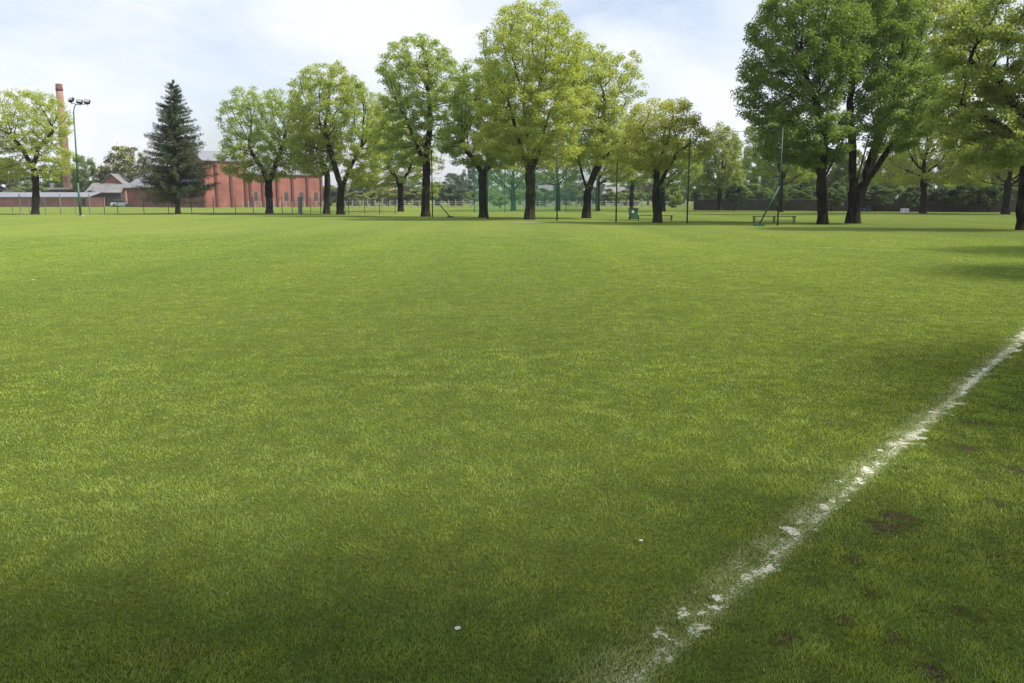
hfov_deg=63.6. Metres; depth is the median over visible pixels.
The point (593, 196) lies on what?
bush
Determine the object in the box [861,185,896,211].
bush
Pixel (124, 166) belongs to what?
chestnut tree
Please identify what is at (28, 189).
bush
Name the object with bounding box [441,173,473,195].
background tree
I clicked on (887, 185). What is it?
background tree
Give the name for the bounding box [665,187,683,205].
bush
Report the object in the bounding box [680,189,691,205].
bush
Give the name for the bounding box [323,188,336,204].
bush
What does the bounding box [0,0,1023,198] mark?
sky
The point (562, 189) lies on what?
background tree
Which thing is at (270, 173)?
broadleaf tree
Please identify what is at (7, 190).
flat roofed block
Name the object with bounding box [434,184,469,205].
bush
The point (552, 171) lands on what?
broadleaf tree
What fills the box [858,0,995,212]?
broadleaf tree
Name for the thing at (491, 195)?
bush
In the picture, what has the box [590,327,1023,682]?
touchline
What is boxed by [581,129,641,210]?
broadleaf tree
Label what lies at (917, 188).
bush
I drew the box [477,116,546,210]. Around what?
broadleaf tree
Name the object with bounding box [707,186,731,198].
bush
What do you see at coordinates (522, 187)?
background tree
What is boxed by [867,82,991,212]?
broadleaf tree
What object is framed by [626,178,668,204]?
background tree
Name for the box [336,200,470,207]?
post fence
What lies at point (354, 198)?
bush
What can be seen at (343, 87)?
broadleaf tree
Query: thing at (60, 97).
chimney stack
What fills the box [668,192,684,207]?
bush
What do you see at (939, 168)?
background tree
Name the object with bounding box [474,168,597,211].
net cage
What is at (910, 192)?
bush
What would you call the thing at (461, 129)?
broadleaf tree
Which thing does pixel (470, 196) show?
bush
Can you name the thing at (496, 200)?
bush
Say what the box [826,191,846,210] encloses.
bush
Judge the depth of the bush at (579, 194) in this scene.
204.78 m
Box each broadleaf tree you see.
[0,88,79,214]
[212,86,314,213]
[281,60,391,214]
[288,120,343,213]
[348,92,438,211]
[370,33,469,216]
[434,57,520,217]
[470,0,597,219]
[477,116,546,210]
[535,136,588,210]
[554,41,649,217]
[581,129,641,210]
[606,135,652,207]
[610,97,717,222]
[642,135,703,211]
[691,120,746,210]
[730,0,877,223]
[742,105,816,211]
[825,0,958,223]
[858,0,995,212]
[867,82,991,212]
[917,0,1023,229]
[950,113,1023,213]
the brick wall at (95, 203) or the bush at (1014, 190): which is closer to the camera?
the bush at (1014, 190)
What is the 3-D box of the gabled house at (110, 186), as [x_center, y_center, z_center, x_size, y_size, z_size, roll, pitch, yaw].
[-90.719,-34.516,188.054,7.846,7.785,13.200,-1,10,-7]
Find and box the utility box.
[900,208,909,213]
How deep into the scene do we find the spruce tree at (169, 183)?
89.05 m
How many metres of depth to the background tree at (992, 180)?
136.05 m
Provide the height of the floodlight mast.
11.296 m
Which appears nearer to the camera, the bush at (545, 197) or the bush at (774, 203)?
the bush at (774, 203)
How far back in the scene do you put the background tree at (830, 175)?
144.73 m
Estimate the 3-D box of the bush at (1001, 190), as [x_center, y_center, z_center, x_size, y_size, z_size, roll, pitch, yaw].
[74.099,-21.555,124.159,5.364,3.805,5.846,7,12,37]
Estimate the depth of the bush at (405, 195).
198.80 m
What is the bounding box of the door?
[81,199,85,206]
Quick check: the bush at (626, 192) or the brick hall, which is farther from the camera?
the bush at (626, 192)
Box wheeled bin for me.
[628,208,638,219]
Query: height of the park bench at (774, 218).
0.500 m
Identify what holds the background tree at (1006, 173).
on the ground at (48, 224)
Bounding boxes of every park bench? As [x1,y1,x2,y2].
[637,215,672,220]
[752,216,795,222]
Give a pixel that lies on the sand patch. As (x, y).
(528, 222)
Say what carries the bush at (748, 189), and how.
on the ground at (48, 224)
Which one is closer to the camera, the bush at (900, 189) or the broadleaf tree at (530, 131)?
the broadleaf tree at (530, 131)
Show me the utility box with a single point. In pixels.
(904, 210)
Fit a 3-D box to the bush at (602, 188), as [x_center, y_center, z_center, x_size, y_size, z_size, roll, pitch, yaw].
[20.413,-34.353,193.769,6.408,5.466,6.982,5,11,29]
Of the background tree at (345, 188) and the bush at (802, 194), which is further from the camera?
the background tree at (345, 188)
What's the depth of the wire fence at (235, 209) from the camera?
89.11 m
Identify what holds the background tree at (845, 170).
on the ground at (48, 224)
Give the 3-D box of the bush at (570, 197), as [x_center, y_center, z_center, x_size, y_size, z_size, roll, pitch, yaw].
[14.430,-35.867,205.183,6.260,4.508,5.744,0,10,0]
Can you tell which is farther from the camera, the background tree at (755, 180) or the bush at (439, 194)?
the bush at (439, 194)
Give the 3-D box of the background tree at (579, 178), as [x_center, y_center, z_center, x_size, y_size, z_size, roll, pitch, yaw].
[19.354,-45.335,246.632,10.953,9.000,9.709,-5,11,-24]
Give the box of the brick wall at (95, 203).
[89,197,104,206]
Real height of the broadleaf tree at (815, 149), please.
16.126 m
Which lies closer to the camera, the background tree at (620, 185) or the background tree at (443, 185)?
the background tree at (443, 185)
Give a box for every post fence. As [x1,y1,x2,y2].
[241,201,322,207]
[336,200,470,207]
[471,199,693,207]
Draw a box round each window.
[254,192,258,201]
[284,192,288,201]
[314,192,318,201]
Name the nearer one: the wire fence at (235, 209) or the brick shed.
the wire fence at (235, 209)
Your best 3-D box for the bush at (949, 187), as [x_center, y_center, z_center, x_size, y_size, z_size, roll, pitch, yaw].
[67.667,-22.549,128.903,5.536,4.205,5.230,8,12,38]
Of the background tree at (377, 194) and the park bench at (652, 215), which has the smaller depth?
the park bench at (652, 215)
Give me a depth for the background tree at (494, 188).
231.04 m
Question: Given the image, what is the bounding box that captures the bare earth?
[726,404,1023,682]
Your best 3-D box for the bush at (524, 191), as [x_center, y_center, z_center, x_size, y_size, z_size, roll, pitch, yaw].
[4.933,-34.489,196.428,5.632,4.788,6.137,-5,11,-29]
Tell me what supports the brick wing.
on the ground at (48, 224)
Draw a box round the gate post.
[297,196,302,213]
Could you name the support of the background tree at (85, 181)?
on the ground at (48, 224)
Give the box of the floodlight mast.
[68,97,90,215]
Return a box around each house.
[85,172,130,206]
[125,166,151,179]
[538,185,552,205]
[600,187,640,204]
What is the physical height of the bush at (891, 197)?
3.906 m
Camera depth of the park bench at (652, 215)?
63.96 m
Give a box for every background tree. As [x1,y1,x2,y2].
[0,157,44,191]
[39,165,87,187]
[68,154,106,191]
[331,183,359,202]
[345,178,382,204]
[369,189,383,204]
[378,175,410,190]
[403,179,430,204]
[420,181,446,204]
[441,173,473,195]
[461,166,489,203]
[488,185,507,196]
[500,180,536,204]
[520,177,553,202]
[549,182,575,204]
[563,175,587,204]
[606,183,625,186]
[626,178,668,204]
[683,160,712,198]
[716,137,747,195]
[731,160,761,190]
[748,155,789,196]
[765,165,807,190]
[806,148,842,196]
[831,149,876,194]
[869,134,921,195]
[888,151,931,196]
[917,158,953,190]
[936,123,987,193]
[984,175,1016,186]
[991,116,1019,187]
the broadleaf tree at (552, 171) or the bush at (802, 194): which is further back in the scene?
the bush at (802, 194)
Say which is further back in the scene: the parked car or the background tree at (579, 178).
the background tree at (579, 178)
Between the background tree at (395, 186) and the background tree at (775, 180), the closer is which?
the background tree at (775, 180)
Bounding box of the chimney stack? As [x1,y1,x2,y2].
[55,84,72,187]
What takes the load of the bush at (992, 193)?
on the ground at (48, 224)
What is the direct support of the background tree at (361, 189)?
on the ground at (48, 224)
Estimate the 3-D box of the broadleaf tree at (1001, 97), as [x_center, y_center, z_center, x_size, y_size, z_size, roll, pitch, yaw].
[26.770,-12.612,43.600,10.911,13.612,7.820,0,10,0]
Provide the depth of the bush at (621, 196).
189.60 m
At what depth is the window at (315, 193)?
174.46 m
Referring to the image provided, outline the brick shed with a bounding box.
[0,192,99,206]
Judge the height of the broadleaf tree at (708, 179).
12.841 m
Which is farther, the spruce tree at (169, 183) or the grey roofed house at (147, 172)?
the grey roofed house at (147, 172)
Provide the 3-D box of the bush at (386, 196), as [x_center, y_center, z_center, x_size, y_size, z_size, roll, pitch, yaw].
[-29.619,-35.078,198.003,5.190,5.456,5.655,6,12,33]
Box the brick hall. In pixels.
[191,150,322,207]
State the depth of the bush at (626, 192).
205.72 m
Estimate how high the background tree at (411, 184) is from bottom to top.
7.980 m
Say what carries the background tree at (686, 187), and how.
on the ground at (48, 224)
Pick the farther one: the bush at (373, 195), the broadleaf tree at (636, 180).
the bush at (373, 195)
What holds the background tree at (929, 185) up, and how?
on the ground at (48, 224)
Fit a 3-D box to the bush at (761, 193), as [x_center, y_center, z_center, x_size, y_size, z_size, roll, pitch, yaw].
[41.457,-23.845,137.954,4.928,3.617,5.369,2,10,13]
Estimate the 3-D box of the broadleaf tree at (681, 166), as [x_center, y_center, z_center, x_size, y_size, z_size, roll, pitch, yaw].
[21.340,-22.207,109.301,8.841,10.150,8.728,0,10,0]
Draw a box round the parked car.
[110,200,127,206]
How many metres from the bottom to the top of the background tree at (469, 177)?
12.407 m
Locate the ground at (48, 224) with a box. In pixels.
[0,200,1023,682]
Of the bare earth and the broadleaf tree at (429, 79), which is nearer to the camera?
the bare earth
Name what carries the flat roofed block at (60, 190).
on the ground at (48, 224)
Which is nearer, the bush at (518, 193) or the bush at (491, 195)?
the bush at (491, 195)
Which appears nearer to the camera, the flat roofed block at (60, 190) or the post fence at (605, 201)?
the post fence at (605, 201)
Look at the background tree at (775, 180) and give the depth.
147.13 m
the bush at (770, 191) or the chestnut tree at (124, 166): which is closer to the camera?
the bush at (770, 191)
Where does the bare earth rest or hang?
on the ground at (48, 224)
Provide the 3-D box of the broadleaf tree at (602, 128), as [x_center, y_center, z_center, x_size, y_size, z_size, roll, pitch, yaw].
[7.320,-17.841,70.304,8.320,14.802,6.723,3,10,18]
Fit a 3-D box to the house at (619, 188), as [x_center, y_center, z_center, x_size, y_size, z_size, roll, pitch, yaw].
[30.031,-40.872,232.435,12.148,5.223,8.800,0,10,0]
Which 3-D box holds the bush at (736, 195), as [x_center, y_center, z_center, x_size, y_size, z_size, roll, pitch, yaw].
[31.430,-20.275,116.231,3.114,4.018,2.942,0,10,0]
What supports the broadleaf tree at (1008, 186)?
on the ground at (48, 224)
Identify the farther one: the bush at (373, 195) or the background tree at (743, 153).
the bush at (373, 195)
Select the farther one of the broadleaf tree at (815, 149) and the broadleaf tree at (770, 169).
the broadleaf tree at (770, 169)
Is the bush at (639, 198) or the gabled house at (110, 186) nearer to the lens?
the gabled house at (110, 186)
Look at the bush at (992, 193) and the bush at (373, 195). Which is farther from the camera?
the bush at (373, 195)
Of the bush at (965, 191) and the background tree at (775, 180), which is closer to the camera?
the bush at (965, 191)
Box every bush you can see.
[9,182,48,191]
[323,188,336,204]
[344,188,364,204]
[344,191,365,204]
[364,191,380,204]
[377,185,397,204]
[390,192,413,203]
[405,189,421,205]
[430,187,446,205]
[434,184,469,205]
[463,191,478,202]
[488,190,506,205]
[491,195,509,207]
[501,189,524,202]
[521,189,543,203]
[535,188,555,206]
[560,188,580,205]
[574,191,582,205]
[575,190,602,203]
[592,183,612,205]
[603,191,627,205]
[619,189,636,205]
[625,189,645,205]
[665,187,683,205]
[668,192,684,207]
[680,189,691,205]
[690,184,724,201]
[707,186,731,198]
[725,183,746,210]
[732,183,760,198]
[746,188,773,198]
[754,187,773,198]
[765,186,794,198]
[767,192,788,209]
[784,189,816,198]
[789,180,815,196]
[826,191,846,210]
[827,182,848,198]
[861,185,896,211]
[867,186,899,198]
[888,185,914,198]
[898,186,919,211]
[905,182,933,198]
[927,184,964,198]
[927,187,959,211]
[949,188,974,198]
[953,183,985,211]
[974,185,1002,211]
[993,186,1017,198]
[1011,187,1017,198]
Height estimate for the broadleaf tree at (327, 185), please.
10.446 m
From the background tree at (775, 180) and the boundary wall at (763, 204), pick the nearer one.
the boundary wall at (763, 204)
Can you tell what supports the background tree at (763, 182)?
on the ground at (48, 224)
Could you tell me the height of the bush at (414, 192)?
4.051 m
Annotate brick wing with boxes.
[122,171,208,207]
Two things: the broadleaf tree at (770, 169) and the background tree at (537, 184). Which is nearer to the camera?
the broadleaf tree at (770, 169)
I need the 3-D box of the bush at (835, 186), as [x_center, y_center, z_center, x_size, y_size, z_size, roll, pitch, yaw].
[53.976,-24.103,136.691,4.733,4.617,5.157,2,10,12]
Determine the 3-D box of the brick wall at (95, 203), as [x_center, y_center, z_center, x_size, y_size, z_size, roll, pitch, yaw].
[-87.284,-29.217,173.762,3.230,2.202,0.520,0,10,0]
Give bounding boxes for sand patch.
[510,222,547,222]
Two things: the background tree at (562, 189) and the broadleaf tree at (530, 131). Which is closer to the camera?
the broadleaf tree at (530, 131)
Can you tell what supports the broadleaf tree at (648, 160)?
on the ground at (48, 224)
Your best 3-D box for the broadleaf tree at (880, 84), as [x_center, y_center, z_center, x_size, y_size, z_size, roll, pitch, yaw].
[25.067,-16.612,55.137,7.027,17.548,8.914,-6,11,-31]
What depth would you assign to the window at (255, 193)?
166.84 m
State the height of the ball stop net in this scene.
6.100 m
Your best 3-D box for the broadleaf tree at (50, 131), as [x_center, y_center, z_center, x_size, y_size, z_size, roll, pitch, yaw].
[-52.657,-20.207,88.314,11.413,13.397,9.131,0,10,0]
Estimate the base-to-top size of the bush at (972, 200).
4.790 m
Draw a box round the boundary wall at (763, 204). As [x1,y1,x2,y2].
[693,198,1016,211]
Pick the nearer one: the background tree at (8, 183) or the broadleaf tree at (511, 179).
the broadleaf tree at (511, 179)
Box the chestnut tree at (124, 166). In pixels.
[94,142,149,181]
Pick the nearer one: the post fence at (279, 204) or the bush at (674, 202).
the bush at (674, 202)
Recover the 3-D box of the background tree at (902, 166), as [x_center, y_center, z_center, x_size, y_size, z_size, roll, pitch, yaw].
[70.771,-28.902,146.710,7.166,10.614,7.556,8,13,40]
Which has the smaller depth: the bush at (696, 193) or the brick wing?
the bush at (696, 193)
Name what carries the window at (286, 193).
in the brick hall
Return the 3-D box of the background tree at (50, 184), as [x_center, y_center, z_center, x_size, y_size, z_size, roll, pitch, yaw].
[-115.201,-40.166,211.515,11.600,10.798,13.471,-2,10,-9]
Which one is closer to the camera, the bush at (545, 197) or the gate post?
the gate post
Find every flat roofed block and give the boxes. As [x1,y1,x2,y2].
[1,189,23,191]
[45,188,81,191]
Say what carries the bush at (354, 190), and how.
on the ground at (48, 224)
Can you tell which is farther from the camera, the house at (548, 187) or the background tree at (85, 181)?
the house at (548, 187)
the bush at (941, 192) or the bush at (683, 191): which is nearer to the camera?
the bush at (941, 192)
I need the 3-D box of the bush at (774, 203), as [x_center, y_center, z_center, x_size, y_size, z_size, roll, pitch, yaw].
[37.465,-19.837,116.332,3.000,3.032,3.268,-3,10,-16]
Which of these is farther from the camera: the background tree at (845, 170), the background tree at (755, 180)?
the background tree at (755, 180)
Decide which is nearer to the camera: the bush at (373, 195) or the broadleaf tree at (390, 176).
the broadleaf tree at (390, 176)
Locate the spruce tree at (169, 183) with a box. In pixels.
[130,79,220,213]
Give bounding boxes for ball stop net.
[431,127,783,225]
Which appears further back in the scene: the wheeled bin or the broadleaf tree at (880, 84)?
the wheeled bin
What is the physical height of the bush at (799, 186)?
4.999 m
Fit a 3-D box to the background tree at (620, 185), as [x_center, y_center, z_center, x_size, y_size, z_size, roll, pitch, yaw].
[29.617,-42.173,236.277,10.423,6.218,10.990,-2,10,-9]
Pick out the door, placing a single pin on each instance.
(83, 201)
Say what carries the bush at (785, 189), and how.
on the ground at (48, 224)
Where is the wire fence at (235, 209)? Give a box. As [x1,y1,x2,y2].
[0,194,397,214]

